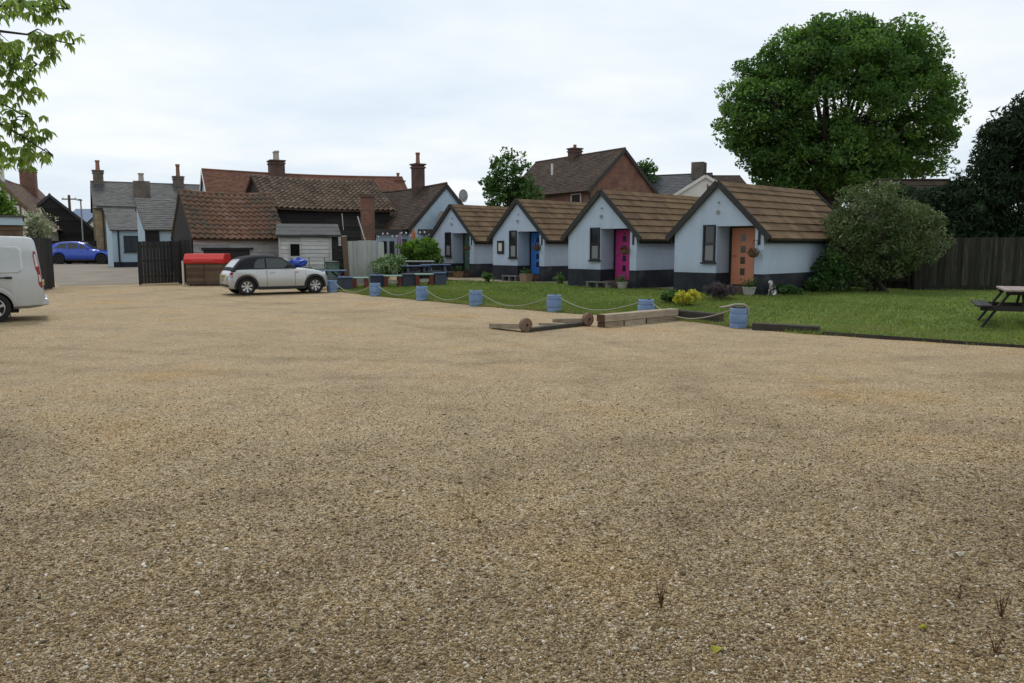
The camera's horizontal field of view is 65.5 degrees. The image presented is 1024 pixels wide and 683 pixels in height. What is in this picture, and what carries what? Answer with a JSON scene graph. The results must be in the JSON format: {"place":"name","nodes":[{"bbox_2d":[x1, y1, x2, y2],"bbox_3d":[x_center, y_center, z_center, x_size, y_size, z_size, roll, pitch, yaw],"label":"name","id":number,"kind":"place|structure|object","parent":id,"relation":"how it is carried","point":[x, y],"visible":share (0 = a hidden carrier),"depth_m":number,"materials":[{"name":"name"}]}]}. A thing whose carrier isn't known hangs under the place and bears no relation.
{"place":"outdoors","nodes":[
{"label":"outdoors","id":0,"kind":"place"},
{"bbox_2d":[73,209,92,226],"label":"modern house","id":1,"kind":"structure","parent":0,"point":[87,215],"depth_m":88.92,"materials":[{"name":"blue tile"}]},
{"bbox_2d":[53,263,138,285],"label":"tarmac drive","id":2,"kind":"structure","parent":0,"point":[71,274],"depth_m":42.29,"materials":[{"name":"asphalt"}]},
{"bbox_2d":[52,241,97,262],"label":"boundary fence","id":3,"kind":"object","parent":2,"relation":"on","point":[91,242],"visible":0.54,"depth_m":59.54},
{"bbox_2d":[52,241,107,263],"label":"blue car","id":4,"kind":"object","parent":2,"relation":"on","point":[69,252],"visible":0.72,"depth_m":57.63,"materials":[{"name":"paint"}]},
{"bbox_2d":[0,272,1023,682],"bbox_3d":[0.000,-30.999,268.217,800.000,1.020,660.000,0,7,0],"label":"gravel yard","id":5,"kind":"structure","parent":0,"point":[78,338],"depth_m":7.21,"materials":[{"name":"gravel"}]},
{"bbox_2d":[0,215,23,236],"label":"garage","id":6,"kind":"structure","parent":5,"relation":"on","point":[10,225],"depth_m":29.44,"materials":[{"name":"wood"}]},
{"bbox_2d":[0,182,24,221],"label":"ivy shrub","id":7,"kind":"object","parent":5,"relation":"on","point":[6,208],"visible":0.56,"depth_m":35.43,"materials":[{"name":"green plant"}]},
{"bbox_2d":[0,236,48,321],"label":"panel van","id":8,"kind":"object","parent":5,"relation":"on","point":[21,283],"visible":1,"depth_m":18.35,"materials":[{"name":"silver metal"}]},
{"bbox_2d":[0,159,62,240],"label":"timbered house","id":9,"kind":"structure","parent":5,"relation":"on","point":[26,192],"depth_m":62.05,"materials":[{"name":"tile"}]},
{"bbox_2d":[21,205,58,250],"bbox_3d":[-19.807,-3.952,33.310,1.658,3.484,1.534,0,7,0],"label":"blossom bush","id":10,"kind":"object","parent":5,"relation":"on","point":[35,226],"visible":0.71,"depth_m":33.07,"materials":[{"name":"white plant"}]},
{"bbox_2d":[30,237,54,288],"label":"entrance gate","id":11,"kind":"structure","parent":5,"relation":"on","point":[43,246],"depth_m":31.88,"materials":[{"name":"wood"}]},
{"bbox_2d":[0,0,85,176],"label":"chestnut tree","id":12,"kind":"object","parent":5,"relation":"on","point":[14,50],"visible":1,"depth_m":8.44,"materials":[{"name":"green plant"}]},
{"bbox_2d":[36,193,93,240],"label":"black barn","id":13,"kind":"structure","parent":5,"relation":"on","point":[69,223],"depth_m":63.79,"materials":[{"name":"wood"}]},
{"bbox_2d":[103,208,137,266],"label":"cottage extension","id":14,"kind":"object","parent":5,"relation":"on","point":[122,232],"visible":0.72,"depth_m":49.79,"materials":[{"name":"stone"}]},
{"bbox_2d":[123,236,137,252],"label":"window","id":15,"kind":"structure","parent":14,"relation":"in","point":[130,242],"depth_m":49.72,"materials":[{"name":"glass"}]},
{"bbox_2d":[90,160,199,263],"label":"brick cottage","id":16,"kind":"structure","parent":5,"relation":"on","point":[113,194],"depth_m":60.71,"materials":[{"name":"stone"}]},
{"bbox_2d":[134,198,175,269],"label":"wash house","id":17,"kind":"structure","parent":5,"relation":"on","point":[155,218],"depth_m":45.60,"materials":[{"name":"stone"}]},
{"bbox_2d":[145,231,159,243],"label":"window","id":18,"kind":"structure","parent":17,"relation":"in","point":[149,235],"depth_m":44.73,"materials":[{"name":"glass"}]},
{"bbox_2d":[137,241,181,284],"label":"entrance gate","id":19,"kind":"structure","parent":5,"relation":"on","point":[145,248],"depth_m":35.99,"materials":[{"name":"wood"}]},
{"bbox_2d":[179,239,191,282],"bbox_3d":[-14.861,-3.520,36.389,1.039,2.282,0.137,6,9,39],"label":"screen fence","id":20,"kind":"object","parent":5,"relation":"on","point":[185,246],"visible":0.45,"depth_m":36.34,"materials":[{"name":"wood"}]},
{"bbox_2d":[181,254,230,285],"bbox_3d":[-13.548,-3.195,35.372,1.795,1.400,1.227,0,7,-3],"label":"refuse bin","id":21,"kind":"object","parent":5,"relation":"on","point":[204,268],"visible":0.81,"depth_m":34.90,"materials":[{"name":"red paint"}]},
{"bbox_2d":[170,189,281,263],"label":"pantile shed","id":22,"kind":"structure","parent":5,"relation":"on","point":[234,225],"depth_m":38.10,"materials":[{"name":"tile"}]},
{"bbox_2d":[219,255,327,295],"bbox_3d":[-8.757,-2.493,29.440,3.745,1.421,2.030,-4,8,-32],"label":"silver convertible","id":23,"kind":"object","parent":5,"relation":"on","point":[247,275],"visible":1,"depth_m":28.60,"materials":[{"name":"paint"}]},
{"bbox_2d":[199,151,407,192],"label":"public house","id":24,"kind":"structure","parent":5,"relation":"on","point":[223,181],"depth_m":52.40,"materials":[{"name":"tile"}]},
{"bbox_2d":[275,224,340,272],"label":"felt roof shed","id":25,"kind":"structure","parent":5,"relation":"on","point":[316,244],"depth_m":36.84,"materials":[{"name":"wood"}]},
{"bbox_2d":[288,243,301,257],"bbox_3d":[-9.943,-4.169,36.519,0.620,0.710,0.087,-2,7,-15],"label":"window","id":26,"kind":"structure","parent":25,"relation":"in","point":[295,249],"depth_m":36.54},
{"bbox_2d":[244,174,395,275],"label":"pantile barn","id":27,"kind":"structure","parent":5,"relation":"on","point":[311,201],"depth_m":43.75,"materials":[{"name":"tile"}]},
{"bbox_2d":[325,261,339,284],"bbox_3d":[-7.901,-3.006,35.092,0.640,1.090,0.640,0,7,0],"label":"water butt","id":28,"kind":"object","parent":5,"relation":"on","point":[332,265],"visible":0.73,"depth_m":34.81,"materials":[{"name":"green plastic"}]},
{"bbox_2d":[327,280,337,291],"bbox_3d":[-6.828,-2.105,30.218,0.410,0.466,0.410,0,7,0],"label":"barrel","id":29,"kind":"object","parent":5,"relation":"on","point":[332,286],"visible":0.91,"depth_m":30.05,"materials":[{"name":"blue plastic"}]},
{"bbox_2d":[359,195,374,276],"bbox_3d":[-7.253,-5.099,40.179,0.680,4.433,0.680,0,7,0],"label":"brick stack","id":30,"kind":"object","parent":5,"relation":"on","point":[367,208],"visible":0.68,"depth_m":39.76,"materials":[{"name":"brick"}]},
{"bbox_2d":[369,283,380,295],"bbox_3d":[-4.791,-1.823,27.869,0.410,0.466,0.410,2,7,15],"label":"barrel","id":31,"kind":"object","parent":5,"relation":"on","point":[374,289],"visible":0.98,"depth_m":27.70,"materials":[{"name":"blue plastic"}]},
{"bbox_2d":[375,229,432,274],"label":"pub extension","id":32,"kind":"object","parent":5,"relation":"on","point":[390,243],"visible":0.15,"depth_m":42.84,"materials":[{"name":"paint"}]},
{"bbox_2d":[403,261,433,278],"bbox_3d":[-4.598,-3.402,38.165,1.750,0.933,0.800,-1,7,-6],"label":"picnic table","id":33,"kind":"object","parent":5,"relation":"on","point":[414,269],"visible":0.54,"depth_m":37.87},
{"bbox_2d":[395,237,444,265],"bbox_3d":[-4.488,-4.085,39.252,2.124,2.222,2.060,7,10,44],"label":"leafy shrub","id":34,"kind":"object","parent":5,"relation":"on","point":[424,249],"visible":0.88,"depth_m":38.75,"materials":[{"name":"green plant"}]},
{"bbox_2d":[416,286,427,300],"bbox_3d":[-2.896,-1.553,25.627,0.410,0.466,0.410,4,8,31],"label":"barrel","id":35,"kind":"object","parent":5,"relation":"on","point":[421,293],"visible":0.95,"depth_m":25.47,"materials":[{"name":"blue plastic"}]},
{"bbox_2d":[381,152,463,241],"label":"pub wing","id":36,"kind":"structure","parent":5,"relation":"on","point":[418,204],"depth_m":43.72,"materials":[{"name":"tile"}]},
{"bbox_2d":[459,189,467,201],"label":"satellite dish","id":37,"kind":"object","parent":36,"relation":"attached to","point":[463,195],"visible":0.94,"depth_m":44.38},
{"bbox_2d":[428,204,507,277],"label":"cabin","id":38,"kind":"object","parent":5,"relation":"on","point":[456,227],"visible":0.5,"depth_m":40.45,"materials":[{"name":"paint"}]},
{"bbox_2d":[444,232,451,256],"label":"window","id":39,"kind":"structure","parent":38,"relation":"in","point":[447,234],"depth_m":40.59,"materials":[{"name":"glass"}]},
{"bbox_2d":[463,233,469,270],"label":"door","id":40,"kind":"structure","parent":38,"relation":"in","point":[466,253],"depth_m":40.81,"materials":[{"name":"green paint"}]},
{"bbox_2d":[489,318,531,331],"bbox_3d":[-0.048,-0.379,16.597,0.296,0.290,1.082,-6,9,-43],"label":"round ended post","id":41,"kind":"object","parent":5,"relation":"on","point":[524,324],"visible":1,"depth_m":16.29,"materials":[{"name":"brown wood"}]},
{"bbox_2d":[478,146,544,206],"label":"young tree","id":42,"kind":"object","parent":5,"relation":"on","point":[522,187],"visible":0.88,"depth_m":45.91,"materials":[{"name":"green plant"}]},
{"bbox_2d":[486,198,586,281],"bbox_3d":[2.592,-4.679,37.960,6.795,3.969,3.983,-7,9,-44],"label":"cabin","id":43,"kind":"object","parent":5,"relation":"on","point":[521,227],"visible":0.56,"depth_m":35.88,"materials":[{"name":"paint"}]},
{"bbox_2d":[508,230,517,258],"bbox_3d":[0.026,-4.362,35.906,0.097,1.270,0.560,-7,9,-44],"label":"window","id":44,"kind":"structure","parent":43,"relation":"in","point":[512,234],"depth_m":35.92,"materials":[{"name":"glass"}]},
{"bbox_2d":[529,232,538,273],"bbox_3d":[1.146,-3.985,35.928,0.119,1.915,0.980,-7,9,-44],"label":"door","id":45,"kind":"structure","parent":43,"relation":"in","point":[534,255],"depth_m":36.10,"materials":[{"name":"blue paint"}]},
{"bbox_2d":[529,322,583,331],"bbox_3d":[0.973,-0.323,16.970,0.170,0.080,1.829,7,10,44],"label":"plank","id":46,"kind":"object","parent":5,"relation":"on","point":[554,326],"visible":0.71,"depth_m":16.83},
{"bbox_2d":[552,313,593,325],"bbox_3d":[1.351,-0.518,17.754,0.971,0.290,0.298,5,9,38],"label":"round ended post","id":47,"kind":"object","parent":5,"relation":"on","point":[586,319],"visible":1,"depth_m":17.53,"materials":[{"name":"brown wood"}]},
{"bbox_2d":[508,145,658,202],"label":"brick house","id":48,"kind":"structure","parent":5,"relation":"on","point":[575,175],"depth_m":48.50,"materials":[{"name":"brown tile"}]},
{"bbox_2d":[597,320,623,327],"bbox_3d":[2.155,-0.392,17.395,0.602,0.125,0.226,-6,9,-41],"label":"timber block","id":49,"kind":"object","parent":5,"relation":"on","point":[610,324],"depth_m":17.27,"materials":[{"name":"brown wood"}]},
{"bbox_2d":[560,189,699,288],"bbox_3d":[5.676,-3.975,32.102,6.795,3.969,3.983,-7,9,-44],"label":"cabin","id":50,"kind":"object","parent":5,"relation":"on","point":[602,227],"visible":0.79,"depth_m":30.09,"materials":[{"name":"paint"}]},
{"bbox_2d":[588,227,600,261],"bbox_3d":[3.110,-3.658,30.048,0.097,1.270,0.560,-7,9,-44],"label":"window","id":51,"kind":"structure","parent":50,"relation":"in","point":[594,232],"depth_m":30.06,"materials":[{"name":"glass"}]},
{"bbox_2d":[613,229,629,279],"bbox_3d":[4.230,-3.280,30.070,0.119,1.915,0.980,-7,9,-44],"label":"door","id":52,"kind":"structure","parent":50,"relation":"in","point":[621,264],"depth_m":30.18,"materials":[{"name":"pink paint"}]},
{"bbox_2d":[623,318,645,325],"bbox_3d":[2.682,-0.447,17.853,0.722,0.125,0.227,-6,9,-41],"label":"timber block","id":53,"kind":"object","parent":5,"relation":"on","point":[634,321],"depth_m":17.76,"materials":[{"name":"brown wood"}]},
{"bbox_2d":[645,315,677,323],"bbox_3d":[3.410,-0.523,18.485,1.136,0.125,0.228,-6,9,-41],"label":"timber block","id":54,"kind":"object","parent":5,"relation":"on","point":[661,319],"depth_m":18.37,"materials":[{"name":"brown wood"}]},
{"bbox_2d":[597,308,677,321],"bbox_3d":[2.875,-0.609,18.004,2.556,0.160,0.248,-6,9,-41],"label":"railway sleeper","id":55,"kind":"object","parent":54,"relation":"on","point":[620,316],"visible":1,"depth_m":17.79,"materials":[{"name":"brown wood"}]},
{"bbox_2d":[655,582,667,607],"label":"dead weed","id":56,"kind":"object","parent":5,"relation":"on","point":[661,599],"visible":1,"depth_m":3.88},
{"bbox_2d":[647,162,713,194],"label":"slate house","id":57,"kind":"structure","parent":5,"relation":"on","point":[670,184],"depth_m":59.21,"materials":[{"name":"grey stone"}]},
{"bbox_2d":[673,173,716,196],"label":"gabled house","id":58,"kind":"structure","parent":5,"relation":"on","point":[698,187],"depth_m":54.30,"materials":[{"name":"paint"}]},
{"bbox_2d":[678,310,723,322],"bbox_3d":[4.361,-0.586,18.561,0.168,0.225,1.326,-5,8,-34],"label":"edging timber","id":59,"kind":"object","parent":5,"relation":"on","point":[697,314],"visible":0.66,"depth_m":18.39,"materials":[{"name":"wood"}]},
{"bbox_2d":[713,175,746,183],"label":"distant house","id":60,"kind":"structure","parent":5,"relation":"on","point":[733,178],"depth_m":68.04,"materials":[{"name":"brown brick"}]},
{"bbox_2d":[729,306,747,328],"bbox_3d":[4.858,-0.518,17.076,0.386,0.451,0.385,0,7,3],"label":"barrel","id":61,"kind":"object","parent":5,"relation":"on","point":[738,317],"visible":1,"depth_m":16.93,"materials":[{"name":"blue plastic"}]},
{"bbox_2d":[665,180,850,295],"bbox_3d":[9.031,-3.509,28.230,6.795,3.969,3.983,-7,9,-44],"label":"cabin","id":62,"kind":"object","parent":5,"relation":"on","point":[717,228],"visible":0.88,"depth_m":26.33,"materials":[{"name":"paint"}]},
{"bbox_2d":[700,225,715,263],"bbox_3d":[6.465,-3.193,26.176,0.097,1.270,0.560,-7,9,-44],"label":"window","id":63,"kind":"structure","parent":62,"relation":"in","point":[709,232],"depth_m":26.20,"materials":[{"name":"glass"}]},
{"bbox_2d":[728,226,754,284],"bbox_3d":[7.585,-2.815,26.198,0.119,1.915,0.980,-7,9,-44],"label":"door","id":64,"kind":"structure","parent":62,"relation":"in","point":[741,266],"depth_m":26.25,"materials":[{"name":"orange paint"}]},
{"bbox_2d":[744,240,762,257],"bbox_3d":[7.535,-2.884,24.761,0.562,0.553,0.607,4,8,32],"label":"hanging basket","id":65,"kind":"object","parent":62,"relation":"attached to","point":[753,253],"visible":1,"depth_m":24.73,"materials":[{"name":"black paint"}]},
{"bbox_2d":[752,323,819,332],"bbox_3d":[5.614,-0.281,16.347,1.311,0.154,0.207,4,8,32],"label":"railway sleeper","id":66,"kind":"object","parent":5,"relation":"on","point":[772,327],"visible":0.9,"depth_m":16.30,"materials":[{"name":"wood"}]},
{"bbox_2d":[710,9,972,213],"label":"oak tree","id":67,"kind":"object","parent":5,"relation":"on","point":[774,143],"visible":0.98,"depth_m":56.12,"materials":[{"name":"green plant"}]},
{"bbox_2d":[855,179,948,239],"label":"outbuilding","id":68,"kind":"structure","parent":5,"relation":"on","point":[927,183],"depth_m":36.20,"materials":[{"name":"tile"}]},
{"bbox_2d":[822,331,1023,347],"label":"lawn edging","id":69,"kind":"object","parent":5,"relation":"on","point":[916,339],"visible":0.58,"depth_m":14.56,"materials":[{"name":"wood"}]},
{"bbox_2d":[940,581,986,597],"bbox_3d":[2.274,1.252,4.004,0.199,0.083,0.147,0,7,0],"label":"dead weed","id":70,"kind":"object","parent":5,"relation":"on","point":[957,595],"visible":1,"depth_m":4.00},
{"bbox_2d":[930,90,1023,258],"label":"conifer","id":71,"kind":"object","parent":5,"relation":"on","point":[997,183],"visible":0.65,"depth_m":31.41,"materials":[{"name":"green plant"}]},
{"bbox_2d":[992,588,1012,617],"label":"dead weed","id":72,"kind":"object","parent":5,"relation":"on","point":[1001,612],"visible":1,"depth_m":3.77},
{"bbox_2d":[985,632,1023,654],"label":"dead weed","id":73,"kind":"object","parent":5,"relation":"on","point":[997,648],"visible":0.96,"depth_m":3.43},
{"bbox_3d":[-9.413,-2.864,35.109,1.200,0.805,0.500,-2,7,-17],"label":"trestle","id":74,"kind":"object","parent":5,"relation":"on","visible":0},
{"bbox_2d":[289,257,307,266],"bbox_3d":[-9.427,-3.495,35.026,0.894,0.449,0.547,0,7,0],"label":"tarpaulin","id":75,"kind":"object","parent":74,"relation":"on","point":[298,262],"visible":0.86,"depth_m":34.89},
{"bbox_2d":[0,0,1023,210],"label":"sky","id":76,"kind":"structure","parent":0,"point":[334,87],"materials":[{"name":"white"}]},
{"bbox_2d":[448,278,672,289],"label":"slab path","id":77,"kind":"structure","parent":0,"point":[529,281],"depth_m":34.86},
{"bbox_2d":[501,275,519,280],"bbox_3d":[-0.031,-2.814,35.428,0.320,0.240,0.950,-7,9,-44],"label":"bench","id":78,"kind":"object","parent":77,"relation":"on","point":[508,278],"visible":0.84,"depth_m":35.43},
{"bbox_2d":[519,268,532,281],"bbox_3d":[0.617,-2.966,34.894,0.632,0.659,0.681,-7,9,-44],"label":"plant pot","id":79,"kind":"object","parent":77,"relation":"on","point":[525,275],"visible":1,"depth_m":34.78,"materials":[{"name":"ceramic"}]},
{"bbox_2d":[637,158,658,182],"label":"tree","id":80,"kind":"object","parent":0,"point":[646,168],"visible":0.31,"depth_m":60.31,"materials":[{"name":"green plant"}]},
{"bbox_2d":[337,279,1023,345],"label":"lawn","id":81,"kind":"structure","parent":0,"point":[901,316],"depth_m":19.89,"materials":[{"name":"plant"}]},
{"bbox_2d":[341,236,349,276],"bbox_3d":[-7.544,-3.695,36.174,0.342,2.220,0.272,0,7,0],"label":"post","id":82,"kind":"object","parent":81,"relation":"on","point":[345,255],"visible":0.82,"depth_m":36.08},
{"bbox_2d":[338,277,352,289],"bbox_3d":[-6.640,-2.318,31.756,0.590,0.521,0.530,-2,7,-14],"label":"box seat","id":83,"kind":"object","parent":81,"relation":"on","point":[345,282],"visible":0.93,"depth_m":31.55,"materials":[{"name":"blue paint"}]},
{"bbox_2d":[352,277,368,287],"bbox_3d":[-6.223,-2.402,32.664,0.673,0.471,0.590,-2,7,-14],"label":"table","id":84,"kind":"object","parent":81,"relation":"on","point":[365,283],"visible":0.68,"depth_m":32.45,"materials":[{"name":"green paint"}]},
{"bbox_2d":[347,240,376,281],"bbox_3d":[-6.933,-3.525,36.722,1.425,2.272,0.135,-4,8,-30],"label":"board screen","id":85,"kind":"object","parent":81,"relation":"on","point":[361,260],"visible":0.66,"depth_m":36.64,"materials":[{"name":"wood"}]},
{"bbox_2d":[369,275,383,286],"bbox_3d":[-5.661,-2.540,33.540,0.652,0.530,0.530,-2,7,-14],"label":"box seat","id":86,"kind":"object","parent":81,"relation":"on","point":[377,279],"visible":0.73,"depth_m":33.33,"materials":[{"name":"blue paint"}]},
{"bbox_2d":[368,253,408,278],"bbox_3d":[-5.576,-3.334,36.156,1.834,1.373,1.765,5,9,36],"label":"flowering plant","id":87,"kind":"object","parent":81,"relation":"on","point":[387,264],"visible":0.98,"depth_m":35.87,"materials":[{"name":"green plant"}]},
{"bbox_2d":[383,275,402,286],"bbox_3d":[-5.021,-2.535,33.474,0.777,0.506,0.590,-2,7,-14],"label":"table","id":88,"kind":"object","parent":81,"relation":"on","point":[398,281],"visible":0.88,"depth_m":33.27,"materials":[{"name":"green paint"}]},
{"bbox_2d":[401,274,415,285],"bbox_3d":[-4.298,-2.585,33.599,0.715,0.532,0.530,-2,7,-14],"label":"box seat","id":89,"kind":"object","parent":81,"relation":"on","point":[408,279],"visible":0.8,"depth_m":33.38,"materials":[{"name":"blue paint"}]},
{"bbox_2d":[398,265,432,278],"bbox_3d":[-4.372,-3.032,35.895,1.300,0.775,1.648,-2,7,-17],"label":"picnic table","id":90,"kind":"object","parent":81,"relation":"on","point":[422,269],"visible":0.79,"depth_m":35.68,"materials":[{"name":"blue paint"}]},
{"bbox_2d":[415,273,433,285],"bbox_3d":[-3.725,-2.609,33.634,0.781,0.509,0.590,-2,7,-14],"label":"table","id":91,"kind":"object","parent":81,"relation":"on","point":[429,280],"visible":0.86,"depth_m":33.45,"materials":[{"name":"green paint"}]},
{"bbox_2d":[419,264,452,280],"bbox_3d":[-3.492,-3.141,36.385,1.300,0.775,1.648,-2,7,-17],"label":"picnic table","id":92,"kind":"object","parent":81,"relation":"on","point":[440,267],"visible":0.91,"depth_m":36.00,"materials":[{"name":"blue paint"}]},
{"bbox_2d":[433,272,446,284],"bbox_3d":[-3.056,-2.654,33.694,0.529,0.533,0.530,-2,7,-14],"label":"box seat","id":93,"kind":"object","parent":81,"relation":"on","point":[439,278],"visible":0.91,"depth_m":33.50,"materials":[{"name":"blue paint"}]},
{"bbox_2d":[469,290,482,305],"bbox_3d":[-1.060,-1.277,23.333,0.410,0.466,0.410,-6,9,-43],"label":"barrel","id":94,"kind":"object","parent":81,"relation":"on","point":[475,297],"visible":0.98,"depth_m":23.17,"materials":[{"name":"blue plastic"}]},
{"bbox_2d":[546,294,561,311],"bbox_3d":[1.123,-1.028,21.256,0.410,0.466,0.410,-4,8,-28],"label":"barrel","id":95,"kind":"object","parent":81,"relation":"on","point":[554,303],"visible":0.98,"depth_m":21.10,"materials":[{"name":"blue plastic"}]},
{"bbox_2d":[585,281,613,288],"bbox_3d":[3.228,-2.097,29.461,0.320,0.240,1.100,-7,9,-44],"label":"bench","id":96,"kind":"object","parent":81,"relation":"on","point":[599,284],"visible":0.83,"depth_m":29.42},
{"bbox_2d":[615,270,628,288],"bbox_3d":[3.969,-2.251,28.855,0.629,0.680,0.634,-7,9,-44],"label":"plant pot","id":97,"kind":"object","parent":81,"relation":"on","point":[622,284],"visible":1,"depth_m":28.77,"materials":[{"name":"ceramic"}]},
{"bbox_2d":[638,299,654,310],"bbox_3d":[3.263,-0.803,19.387,0.410,0.466,0.410,-2,7,-12],"label":"barrel","id":98,"kind":"object","parent":81,"relation":"on","point":[645,304],"visible":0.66,"depth_m":19.21,"materials":[{"name":"blue plastic"}]},
{"bbox_2d":[660,289,687,302],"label":"green shrub","id":99,"kind":"object","parent":81,"relation":"on","point":[667,296],"visible":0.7,"depth_m":22.58,"materials":[{"name":"green plant"}]},
{"bbox_2d":[672,289,703,305],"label":"yellow shrub","id":100,"kind":"object","parent":81,"relation":"on","point":[690,295],"visible":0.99,"depth_m":21.81,"materials":[{"name":"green plant"}]},
{"bbox_2d":[702,281,737,298],"bbox_3d":[6.059,-1.479,23.113,1.022,0.610,1.086,3,7,21],"label":"lavender","id":101,"kind":"object","parent":81,"relation":"on","point":[719,290],"visible":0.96,"depth_m":22.95,"materials":[{"name":"purple plant"}]},
{"bbox_2d":[737,278,758,295],"bbox_3d":[7.401,-1.733,24.896,0.658,0.597,0.691,-1,7,-12],"label":"plant pot","id":102,"kind":"object","parent":81,"relation":"on","point":[749,289],"visible":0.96,"depth_m":24.81,"materials":[{"name":"ceramic"}]},
{"bbox_2d":[768,280,776,294],"bbox_3d":[8.182,-1.685,24.999,0.297,0.497,0.276,2,7,15],"label":"dog statue","id":103,"kind":"object","parent":81,"relation":"on","point":[772,289],"visible":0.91,"depth_m":24.93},
{"bbox_2d":[775,283,803,294],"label":"plant","id":104,"kind":"object","parent":81,"relation":"on","point":[787,288],"visible":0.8,"depth_m":25.16,"materials":[{"name":"green plant"}]},
{"bbox_2d":[803,248,852,292],"bbox_3d":[10.527,-2.342,26.877,1.955,1.640,1.353,0,7,0],"label":"bush","id":105,"kind":"object","parent":81,"relation":"on","point":[819,281],"visible":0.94,"depth_m":26.64,"materials":[{"name":"green plant"}]},
{"bbox_2d":[851,241,910,289],"bbox_3d":[13.392,-2.667,29.098,0.141,2.039,2.637,-6,9,-41],"label":"board fence","id":106,"kind":"object","parent":81,"relation":"on","point":[899,283],"visible":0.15,"depth_m":28.70,"materials":[{"name":"wood"}]},
{"bbox_2d":[819,178,956,291],"bbox_3d":[12.771,-3.570,26.968,4.605,3.898,2.888,0,7,0],"label":"silver bush","id":107,"kind":"object","parent":81,"relation":"on","point":[891,258],"visible":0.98,"depth_m":26.48,"materials":[{"name":"green plant"}]},
{"bbox_2d":[870,180,985,237],"bbox_3d":[17.165,-4.518,32.763,5.116,4.303,3.387,0,7,0],"label":"dark shrub","id":108,"kind":"object","parent":81,"relation":"on","point":[932,195],"visible":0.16,"depth_m":31.88,"materials":[{"name":"green plant"}]},
{"bbox_2d":[910,237,1023,289],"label":"board fence","id":109,"kind":"object","parent":81,"relation":"on","point":[963,264],"visible":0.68,"depth_m":28.11,"materials":[{"name":"wood"}]},
{"bbox_2d":[970,286,1023,326],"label":"picnic table","id":110,"kind":"object","parent":81,"relation":"on","point":[993,306],"visible":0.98,"depth_m":15.78,"materials":[{"name":"wood"}]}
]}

